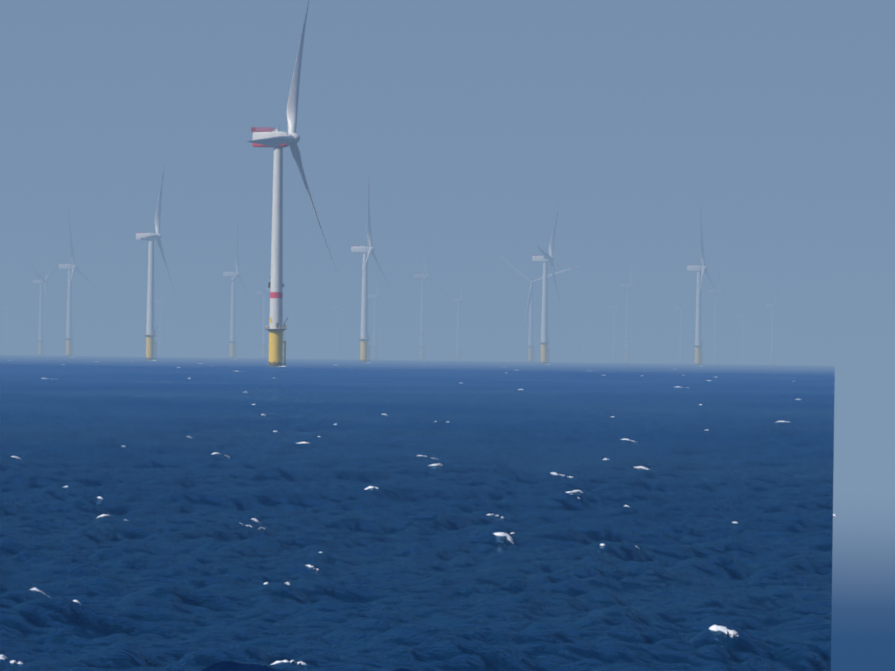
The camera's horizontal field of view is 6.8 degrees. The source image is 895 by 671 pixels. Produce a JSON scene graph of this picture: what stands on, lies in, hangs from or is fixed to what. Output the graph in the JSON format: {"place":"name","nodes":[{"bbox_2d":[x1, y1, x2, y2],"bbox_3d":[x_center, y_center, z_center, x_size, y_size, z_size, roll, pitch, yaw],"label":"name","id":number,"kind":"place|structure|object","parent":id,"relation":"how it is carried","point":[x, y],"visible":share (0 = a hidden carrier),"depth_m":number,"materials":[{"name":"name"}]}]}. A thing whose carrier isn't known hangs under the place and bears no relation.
{"place":"outdoors","nodes":[
{"label":"outdoors","id":0,"kind":"place"},
{"bbox_2d":[0,355,834,670],"bbox_3d":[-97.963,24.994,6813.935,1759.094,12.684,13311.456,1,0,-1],"label":"sea","id":1,"kind":"structure","parent":0,"point":[172,561],"depth_m":312.54,"materials":[{"name":"liquid"}]},
{"bbox_2d":[27,258,61,355],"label":"turbine","id":2,"kind":"object","parent":1,"relation":"in","point":[41,281],"visible":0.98,"depth_m":7121.78,"materials":[{"name":"white paint"}]},
{"bbox_2d":[59,216,95,356],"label":"turbine","id":3,"kind":"object","parent":1,"relation":"in","point":[71,268],"visible":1,"depth_m":5824.26,"materials":[{"name":"white paint"}]},
{"bbox_2d":[136,165,176,360],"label":"turbine","id":4,"kind":"object","parent":1,"relation":"in","point":[150,335],"visible":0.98,"depth_m":4253.92,"materials":[{"name":"white paint"}]},
{"bbox_2d":[154,270,176,356],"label":"turbine","id":5,"kind":"object","parent":1,"relation":"in","point":[160,344],"visible":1,"depth_m":9482.91,"materials":[{"name":"white paint"}]},
{"bbox_2d":[223,219,255,358],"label":"turbine","id":6,"kind":"object","parent":1,"relation":"in","point":[233,340],"visible":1,"depth_m":6218.29,"materials":[{"name":"white paint"}]},
{"bbox_2d":[256,272,270,358],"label":"turbine","id":7,"kind":"object","parent":1,"relation":"in","point":[264,293],"visible":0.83,"depth_m":7996.09,"materials":[{"name":"white paint"}]},
{"bbox_2d":[247,1,338,365],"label":"turbine","id":8,"kind":"object","parent":1,"relation":"in","point":[277,140],"visible":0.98,"depth_m":3051.61,"materials":[{"name":"white paint"}]},
{"bbox_2d":[351,183,390,362],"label":"turbine","id":9,"kind":"object","parent":1,"relation":"in","point":[366,251],"visible":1,"depth_m":4664.99,"materials":[{"name":"white paint"}]},
{"bbox_2d":[368,260,387,359],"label":"turbine","id":10,"kind":"object","parent":1,"relation":"in","point":[375,343],"visible":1,"depth_m":8294.69,"materials":[{"name":"white paint"}]},
{"bbox_2d":[0,360,836,667],"bbox_3d":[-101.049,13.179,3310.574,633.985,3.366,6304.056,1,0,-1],"label":"whitecaps","id":11,"kind":"object","parent":1,"relation":"on","point":[720,628],"visible":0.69,"depth_m":267.30,"materials":[{"name":"white liquid"}]},
{"bbox_2d":[405,228,457,360],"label":"turbine","id":12,"kind":"object","parent":1,"relation":"in","point":[422,277],"visible":1,"depth_m":8267.60,"materials":[{"name":"white paint"}]},
{"bbox_2d":[451,269,469,360],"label":"turbine","id":13,"kind":"object","parent":1,"relation":"in","point":[458,347],"visible":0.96,"depth_m":8748.58,"materials":[{"name":"white paint"}]},
{"bbox_2d":[493,249,580,362],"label":"wind turbine","id":14,"kind":"object","parent":1,"relation":"in","point":[531,345],"visible":0.94,"depth_m":6624.68,"materials":[{"name":"white paint"}]},
{"bbox_2d":[532,209,563,363],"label":"turbine","id":15,"kind":"object","parent":1,"relation":"in","point":[545,258],"visible":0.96,"depth_m":4998.24,"materials":[{"name":"white paint"}]},
{"bbox_2d":[608,279,625,362],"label":"turbine","id":16,"kind":"object","parent":1,"relation":"in","point":[614,351],"visible":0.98,"depth_m":9487.71,"materials":[{"name":"white paint"}]},
{"bbox_2d":[613,238,652,362],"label":"turbine","id":17,"kind":"object","parent":1,"relation":"in","point":[626,286],"visible":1,"depth_m":9026.38,"materials":[{"name":"white paint"}]},
{"bbox_2d":[687,217,718,365],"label":"turbine","id":18,"kind":"object","parent":1,"relation":"in","point":[698,342],"visible":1,"depth_m":5416.51,"materials":[{"name":"white paint"}]},
{"bbox_2d":[708,244,742,363],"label":"turbine","id":19,"kind":"object","parent":1,"relation":"in","point":[715,337],"visible":0.98,"depth_m":9550.29,"materials":[{"name":"white paint"}]},
{"bbox_2d":[766,272,783,364],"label":"turbine","id":20,"kind":"object","parent":1,"relation":"in","point":[772,306],"visible":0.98,"depth_m":8950.18,"materials":[{"name":"white paint"}]},
{"bbox_2d":[0,0,894,670],"label":"sky","id":21,"kind":"structure","parent":0,"point":[468,123],"materials":[{"name":"blue"}]}
]}

